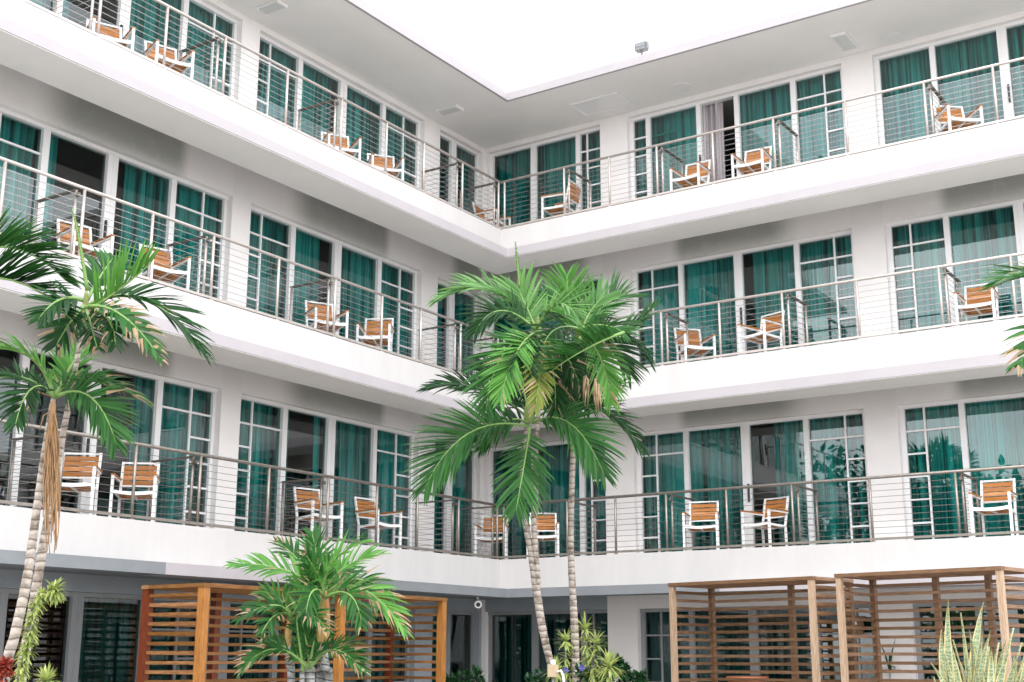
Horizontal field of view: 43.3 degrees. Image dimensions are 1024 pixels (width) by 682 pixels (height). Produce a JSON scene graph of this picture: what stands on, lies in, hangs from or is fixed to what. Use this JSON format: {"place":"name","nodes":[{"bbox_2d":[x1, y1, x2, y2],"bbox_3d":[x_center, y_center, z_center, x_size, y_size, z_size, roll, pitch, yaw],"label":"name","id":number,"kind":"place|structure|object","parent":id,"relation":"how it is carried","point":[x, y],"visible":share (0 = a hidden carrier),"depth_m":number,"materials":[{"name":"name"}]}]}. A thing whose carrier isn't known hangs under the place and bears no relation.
{"place":"outdoors","nodes":[
{"label":"outdoors","id":0,"kind":"place"},
{"bbox_2d":[591,0,662,15],"label":"sky","id":1,"kind":"structure","parent":0,"point":[611,7],"materials":[{"name":"white"}]},
{"bbox_3d":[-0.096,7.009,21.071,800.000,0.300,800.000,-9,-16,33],"label":"pool deck","id":2,"kind":"structure","parent":0,"visible":0},
{"bbox_2d":[0,654,16,681],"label":"croton","id":3,"kind":"object","parent":2,"relation":"on","point":[6,670],"visible":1,"depth_m":9.38,"materials":[{"name":"red plant"}]},
{"bbox_2d":[9,577,70,681],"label":"dracaena","id":4,"kind":"object","parent":2,"relation":"on","point":[53,594],"visible":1,"depth_m":9.87,"materials":[{"name":"green plant"}]},
{"bbox_2d":[0,204,90,328],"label":"palm tree","id":5,"kind":"object","parent":2,"relation":"on","point":[10,238],"visible":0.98,"depth_m":10.01,"materials":[{"name":"green plant"}]},
{"bbox_2d":[35,661,62,681],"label":"dracaena","id":6,"kind":"object","parent":2,"relation":"on","point":[46,675],"visible":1,"depth_m":9.69,"materials":[{"name":"green plant"}]},
{"bbox_2d":[0,208,217,681],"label":"palm tree","id":7,"kind":"object","parent":2,"relation":"on","point":[109,272],"visible":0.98,"depth_m":10.07,"materials":[{"name":"green plant"}]},
{"bbox_2d":[136,583,447,681],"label":"pergola","id":8,"kind":"object","parent":2,"relation":"on","point":[202,616],"visible":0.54,"depth_m":15.76,"materials":[{"name":"orange wood"}]},
{"bbox_2d":[223,523,414,681],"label":"palm tree","id":9,"kind":"object","parent":2,"relation":"on","point":[313,579],"visible":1,"depth_m":12.09,"materials":[{"name":"green plant"}]},
{"bbox_2d":[446,664,485,681],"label":"shrub","id":10,"kind":"object","parent":2,"relation":"on","point":[468,672],"visible":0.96,"depth_m":18.48,"materials":[{"name":"green plant"}]},
{"bbox_2d":[0,0,1023,681],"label":"hotel building","id":11,"kind":"structure","parent":2,"relation":"on","point":[868,416],"depth_m":20.83,"materials":[{"name":"paint"}]},
{"bbox_2d":[47,452,102,514],"bbox_3d":[-5.401,1.787,15.963,0.580,0.903,0.586,2,-14,-7],"label":"armchair","id":12,"kind":"object","parent":11,"relation":"on","point":[90,472],"visible":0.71,"depth_m":16.20,"materials":[{"name":"brown wood"}]},
{"bbox_2d":[55,218,114,259],"bbox_3d":[-5.586,-1.167,16.765,0.586,0.903,0.580,-13,-19,42],"label":"armchair","id":13,"kind":"object","parent":11,"relation":"on","point":[85,249],"visible":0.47,"depth_m":16.84,"materials":[{"name":"brown wood"}]},
{"bbox_2d":[0,588,196,681],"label":"window","id":14,"kind":"structure","parent":11,"relation":"in","point":[87,637],"depth_m":16.96,"materials":[{"name":"black glass"}]},
{"bbox_2d":[0,340,217,527],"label":"window","id":15,"kind":"structure","parent":11,"relation":"in","point":[182,417],"depth_m":17.99,"materials":[{"name":"teal glass"}]},
{"bbox_2d":[86,16,135,50],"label":"armchair","id":16,"kind":"object","parent":11,"relation":"on","point":[115,34],"visible":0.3,"depth_m":17.72,"materials":[{"name":"white metal"}]},
{"bbox_2d":[0,107,228,302],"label":"window","id":17,"kind":"structure","parent":11,"relation":"in","point":[24,140],"depth_m":18.08,"materials":[{"name":"teal glass"}]},
{"bbox_2d":[29,0,238,97],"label":"window","id":18,"kind":"structure","parent":11,"relation":"in","point":[199,10],"depth_m":19.64,"materials":[{"name":"teal glass"}]},
{"bbox_2d":[108,462,160,521],"bbox_3d":[-4.883,1.984,16.764,0.580,0.903,0.586,2,-14,-8],"label":"armchair","id":19,"kind":"object","parent":11,"relation":"on","point":[151,494],"visible":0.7,"depth_m":16.94,"materials":[{"name":"brown wood"}]},
{"bbox_2d":[139,244,191,292],"bbox_3d":[-4.812,-0.927,17.744,0.580,0.903,0.586,11,-17,-37],"label":"armchair","id":20,"kind":"object","parent":11,"relation":"on","point":[168,275],"visible":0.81,"depth_m":17.78,"materials":[{"name":"brown wood"}]},
{"bbox_2d":[143,39,194,78],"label":"armchair","id":21,"kind":"object","parent":11,"relation":"on","point":[168,55],"visible":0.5,"depth_m":18.19,"materials":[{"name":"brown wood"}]},
{"bbox_2d":[256,0,287,15],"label":"ceiling light","id":22,"kind":"object","parent":11,"relation":"attached to","point":[266,9],"visible":1,"depth_m":20.37,"materials":[{"name":"white plastic"}]},
{"bbox_2d":[293,487,343,541],"bbox_3d":[-2.944,2.638,19.426,0.580,0.903,0.586,13,-19,-43],"label":"armchair","id":23,"kind":"object","parent":11,"relation":"on","point":[314,516],"visible":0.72,"depth_m":19.44,"materials":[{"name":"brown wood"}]},
{"bbox_2d":[227,602,410,681],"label":"window","id":24,"kind":"structure","parent":11,"relation":"in","point":[253,675],"depth_m":20.82,"materials":[{"name":"grey glass"}]},
{"bbox_2d":[234,395,414,549],"bbox_3d":[-2.999,2.340,21.129,0.145,2.266,4.380,-9,-16,33],"label":"window","id":25,"kind":"structure","parent":11,"relation":"in","point":[271,433],"depth_m":21.05,"materials":[{"name":"teal glass"}]},
{"bbox_2d":[304,300,348,340],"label":"armchair","id":26,"kind":"object","parent":11,"relation":"on","point":[321,318],"visible":0.59,"depth_m":20.58,"materials":[{"name":"brown wood"}]},
{"bbox_2d":[246,206,417,360],"bbox_3d":[-3.006,-0.621,21.861,0.120,2.246,4.380,-9,-16,33],"label":"window","id":27,"kind":"structure","parent":11,"relation":"in","point":[273,234],"depth_m":21.80,"materials":[{"name":"teal glass"}]},
{"bbox_2d":[256,33,420,187],"bbox_3d":[-3.002,-3.510,22.568,0.120,2.256,4.380,-9,-16,33],"label":"window","id":28,"kind":"structure","parent":11,"relation":"in","point":[269,48],"depth_m":22.49,"materials":[{"name":"teal glass"}]},
{"bbox_2d":[321,132,361,159],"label":"armchair","id":29,"kind":"object","parent":11,"relation":"on","point":[346,147],"visible":0.27,"depth_m":21.36,"materials":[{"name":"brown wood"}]},
{"bbox_2d":[356,318,394,353],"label":"armchair","id":30,"kind":"object","parent":11,"relation":"on","point":[389,328],"visible":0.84,"depth_m":21.59,"materials":[{"name":"brown wood"}]},
{"bbox_2d":[354,496,402,548],"bbox_3d":[-2.168,2.944,20.671,0.586,0.903,0.580,-10,-17,36],"label":"armchair","id":31,"kind":"object","parent":11,"relation":"on","point":[361,511],"visible":0.73,"depth_m":20.71,"materials":[{"name":"brown wood"}]},
{"bbox_2d":[367,153,404,179],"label":"armchair","id":32,"kind":"object","parent":11,"relation":"on","point":[381,164],"visible":0.36,"depth_m":22.39,"materials":[{"name":"brown wood"}]},
{"bbox_2d":[436,104,463,116],"bbox_3d":[-1.167,-4.333,24.246,0.464,0.058,0.240,-9,-16,33],"label":"ceiling light","id":33,"kind":"object","parent":11,"relation":"attached to","point":[444,111],"visible":1,"depth_m":24.20,"materials":[{"name":"white plastic"}]},
{"bbox_2d":[432,610,474,681],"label":"window","id":34,"kind":"structure","parent":11,"relation":"in","point":[459,624],"depth_m":23.52,"materials":[{"name":"grey glass"}]},
{"bbox_2d":[434,443,475,556],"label":"window","id":35,"kind":"structure","parent":11,"relation":"in","point":[464,483],"depth_m":24.10,"materials":[{"name":"white metal"}]},
{"bbox_2d":[437,280,476,374],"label":"window","id":36,"kind":"structure","parent":11,"relation":"in","point":[449,306],"depth_m":24.64,"materials":[{"name":"white metal"}]},
{"bbox_2d":[439,132,478,214],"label":"window","id":37,"kind":"structure","parent":11,"relation":"in","point":[449,145],"depth_m":25.50,"materials":[{"name":"white metal"}]},
{"bbox_2d":[474,597,481,607],"bbox_3d":[-0.571,4.329,21.501,0.123,0.250,0.236,2,-14,-6],"label":"security camera","id":38,"kind":"object","parent":11,"relation":"attached to","point":[477,603],"visible":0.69,"depth_m":21.39,"materials":[{"name":"white plastic"}]},
{"bbox_2d":[472,202,510,229],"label":"armchair","id":39,"kind":"object","parent":11,"relation":"on","point":[483,210],"visible":0.2,"depth_m":24.98,"materials":[{"name":"brown wood"}]},
{"bbox_2d":[474,515,509,558],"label":"armchair","id":40,"kind":"object","parent":11,"relation":"on","point":[485,539],"visible":0.62,"depth_m":23.24,"materials":[{"name":"brown wood"}]},
{"bbox_2d":[527,513,558,557],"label":"armchair","id":41,"kind":"object","parent":11,"relation":"on","point":[546,518],"visible":0.73,"depth_m":22.94,"materials":[{"name":"brown wood"}]},
{"bbox_2d":[490,127,600,225],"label":"window","id":42,"kind":"structure","parent":11,"relation":"in","point":[581,146],"depth_m":25.37,"materials":[{"name":"teal glass"}]},
{"bbox_2d":[490,276,602,375],"bbox_3d":[0.674,0.041,24.544,2.600,2.246,0.120,-9,-16,33],"label":"window","id":43,"kind":"structure","parent":11,"relation":"in","point":[495,327],"depth_m":24.97,"materials":[{"name":"teal glass"}]},
{"bbox_2d":[488,610,607,681],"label":"window","id":44,"kind":"structure","parent":11,"relation":"in","point":[515,648],"depth_m":23.44,"materials":[{"name":"black glass"}]},
{"bbox_2d":[489,438,606,559],"bbox_3d":[0.669,3.004,23.819,2.600,2.266,0.120,-9,-16,33],"label":"window","id":45,"kind":"structure","parent":11,"relation":"in","point":[558,489],"depth_m":23.76,"materials":[{"name":"teal glass"}]},
{"bbox_2d":[541,181,581,217],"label":"armchair","id":46,"kind":"object","parent":11,"relation":"on","point":[555,210],"visible":0.71,"depth_m":23.90,"materials":[{"name":"brown wood"}]},
{"bbox_2d":[570,91,632,116],"bbox_3d":[1.659,-4.402,24.007,1.000,0.032,0.620,-9,-16,33],"label":"ceiling hatch","id":47,"kind":"object","parent":11,"relation":"attached to","point":[602,104],"visible":1,"depth_m":24.00,"materials":[{"name":"white paint"}]},
{"bbox_2d":[635,41,648,54],"bbox_3d":[2.264,-5.080,22.508,0.235,0.235,0.142,-9,-16,33],"label":"floodlight","id":48,"kind":"object","parent":11,"relation":"on","point":[641,47],"visible":1,"depth_m":22.47,"materials":[{"name":"grey metal"}]},
{"bbox_2d":[672,82,691,91],"bbox_3d":[3.068,-4.582,23.295,0.360,0.016,0.360,-9,-16,33],"label":"ceiling speaker","id":49,"kind":"object","parent":11,"relation":"attached to","point":[681,87],"visible":1,"depth_m":23.29,"materials":[{"name":"paint"}]},
{"bbox_2d":[669,159,710,190],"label":"armchair","id":50,"kind":"object","parent":11,"relation":"on","point":[697,174],"visible":0.71,"depth_m":22.58,"materials":[{"name":"brown wood"}]},
{"bbox_2d":[673,327,715,363],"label":"armchair","id":51,"kind":"object","parent":11,"relation":"on","point":[697,346],"visible":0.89,"depth_m":22.21,"materials":[{"name":"brown wood"}]},
{"bbox_2d":[682,501,720,550],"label":"armchair","id":52,"kind":"object","parent":11,"relation":"on","point":[696,509],"visible":0.97,"depth_m":21.18,"materials":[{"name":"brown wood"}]},
{"bbox_2d":[629,66,846,198],"bbox_3d":[4.046,-3.362,23.200,4.170,2.288,0.385,-9,-16,33],"label":"window","id":53,"kind":"structure","parent":11,"relation":"in","point":[821,87],"depth_m":23.09,"materials":[{"name":"teal glass"}]},
{"bbox_2d":[632,230,857,368],"bbox_3d":[3.975,-0.481,22.393,4.170,2.246,0.145,-9,-16,33],"label":"window","id":54,"kind":"structure","parent":11,"relation":"in","point":[828,258],"depth_m":22.36,"materials":[{"name":"teal glass"}]},
{"bbox_2d":[731,146,772,176],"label":"armchair","id":55,"kind":"object","parent":11,"relation":"on","point":[752,162],"visible":0.74,"depth_m":21.97,"materials":[{"name":"brown wood"}]},
{"bbox_2d":[637,410,870,552],"bbox_3d":[3.971,2.482,21.668,4.170,2.266,0.145,-9,-16,33],"label":"window","id":56,"kind":"structure","parent":11,"relation":"in","point":[825,446],"depth_m":21.63,"materials":[{"name":"teal glass"}]},
{"bbox_2d":[640,604,874,681],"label":"window","id":57,"kind":"structure","parent":11,"relation":"in","point":[655,623],"depth_m":21.26,"materials":[{"name":"glass"}]},
{"bbox_2d":[737,310,784,354],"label":"armchair","id":58,"kind":"object","parent":11,"relation":"on","point":[763,330],"visible":0.85,"depth_m":21.23,"materials":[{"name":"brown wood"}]},
{"bbox_2d":[740,496,788,547],"bbox_3d":[4.051,2.915,20.517,0.586,0.903,0.580,11,-18,-39],"label":"armchair","id":59,"kind":"object","parent":11,"relation":"on","point":[769,511],"visible":0.91,"depth_m":20.56,"materials":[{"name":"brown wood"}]},
{"bbox_2d":[830,31,857,51],"bbox_3d":[5.540,-4.992,21.515,0.260,0.058,0.624,-9,-16,33],"label":"ceiling light","id":60,"kind":"object","parent":11,"relation":"attached to","point":[844,41],"visible":1,"depth_m":21.47,"materials":[{"name":"white plastic"}]},
{"bbox_2d":[846,616,864,633],"bbox_3d":[5.312,4.410,20.020,0.300,0.265,0.130,-9,-16,33],"label":"wall box","id":61,"kind":"object","parent":11,"relation":"attached to","point":[859,623],"visible":0.33,"depth_m":19.95,"materials":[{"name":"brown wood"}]},
{"bbox_2d":[881,32,903,42],"bbox_3d":[6.317,-5.035,21.426,0.360,0.016,0.360,-9,-16,33],"label":"ceiling speaker","id":62,"kind":"object","parent":11,"relation":"attached to","point":[893,37],"visible":1,"depth_m":21.41,"materials":[{"name":"paint"}]},
{"bbox_2d":[874,19,1023,144],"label":"window","id":63,"kind":"structure","parent":11,"relation":"in","point":[1005,42],"depth_m":21.16,"materials":[{"name":"teal glass"}]},
{"bbox_2d":[885,199,1023,333],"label":"window","id":64,"kind":"structure","parent":11,"relation":"in","point":[992,230],"depth_m":20.55,"materials":[{"name":"teal glass"}]},
{"bbox_2d":[933,103,983,132],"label":"armchair","id":65,"kind":"object","parent":11,"relation":"on","point":[955,117],"visible":0.73,"depth_m":20.13,"materials":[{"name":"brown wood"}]},
{"bbox_2d":[898,393,1023,539],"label":"window","id":66,"kind":"structure","parent":11,"relation":"in","point":[980,432],"depth_m":19.85,"materials":[{"name":"teal glass"}]},
{"bbox_2d":[912,601,1023,679],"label":"window","id":67,"kind":"structure","parent":11,"relation":"in","point":[951,604],"depth_m":19.38,"materials":[{"name":"grey glass"}]},
{"bbox_2d":[953,283,999,325],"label":"armchair","id":68,"kind":"object","parent":11,"relation":"on","point":[978,306],"visible":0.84,"depth_m":19.54,"materials":[{"name":"brown wood"}]},
{"bbox_2d":[968,478,1018,536],"bbox_3d":[6.873,2.389,18.351,0.580,0.903,0.586,-9,-16,33],"label":"armchair","id":69,"kind":"object","parent":11,"relation":"on","point":[1006,509],"visible":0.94,"depth_m":18.48,"materials":[{"name":"brown wood"}]},
{"bbox_2d":[402,241,664,681],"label":"palm tree","id":70,"kind":"object","parent":2,"relation":"on","point":[521,359],"visible":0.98,"depth_m":14.50,"materials":[{"name":"green plant"}]},
{"bbox_2d":[547,660,564,681],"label":"junction box","id":71,"kind":"object","parent":2,"relation":"on","point":[553,671],"visible":1,"depth_m":13.96,"materials":[{"name":"beige metal"}]},
{"bbox_2d":[544,657,567,681],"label":"dracaena","id":72,"kind":"object","parent":2,"relation":"on","point":[559,673],"visible":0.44,"depth_m":14.16,"materials":[{"name":"green plant"}]},
{"bbox_2d":[556,627,577,681],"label":"dracaena","id":73,"kind":"object","parent":2,"relation":"on","point":[565,637],"visible":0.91,"depth_m":14.56,"materials":[{"name":"green plant"}]},
{"bbox_2d":[573,612,598,681],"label":"dracaena","id":74,"kind":"object","parent":2,"relation":"on","point":[585,629],"visible":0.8,"depth_m":14.78,"materials":[{"name":"green plant"}]},
{"bbox_2d":[524,653,651,681],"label":"shrub","id":75,"kind":"object","parent":2,"relation":"on","point":[635,676],"visible":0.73,"depth_m":14.66,"materials":[{"name":"green plant"}]},
{"bbox_2d":[582,630,610,681],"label":"dracaena","id":76,"kind":"object","parent":2,"relation":"on","point":[596,642],"visible":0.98,"depth_m":14.38,"materials":[{"name":"green plant"}]},
{"bbox_2d":[593,648,625,681],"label":"dracaena","id":77,"kind":"object","parent":2,"relation":"on","point":[609,661],"visible":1,"depth_m":14.18,"materials":[{"name":"green plant"}]},
{"bbox_2d":[726,675,768,681],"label":"table","id":78,"kind":"object","parent":2,"relation":"on","point":[746,676],"visible":0.65,"depth_m":19.97,"materials":[{"name":"wood"}]},
{"bbox_2d":[668,576,857,681],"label":"pergola","id":79,"kind":"object","parent":2,"relation":"on","point":[790,583],"visible":0.96,"depth_m":17.07,"materials":[{"name":"brown wood"}]},
{"bbox_2d":[870,641,899,678],"bbox_3d":[5.764,5.473,19.531,0.719,1.968,0.876,12,-18,-40],"label":"dracaena","id":80,"kind":"object","parent":2,"relation":"on","point":[890,666],"visible":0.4,"depth_m":19.61,"materials":[{"name":"green plant"}]},
{"bbox_2d":[834,566,1023,681],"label":"pergola","id":81,"kind":"object","parent":2,"relation":"on","point":[1001,589],"visible":0.95,"depth_m":15.58,"materials":[{"name":"brown wood"}]},
{"bbox_2d":[931,598,1023,681],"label":"snake plant","id":82,"kind":"object","parent":2,"relation":"on","point":[981,665],"visible":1,"depth_m":8.07,"materials":[{"name":"green plant"}]},
{"bbox_2d":[976,261,1023,375],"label":"palm tree","id":83,"kind":"object","parent":2,"relation":"on","point":[1019,362],"visible":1,"depth_m":8.80,"materials":[{"name":"green plant"}]}
]}

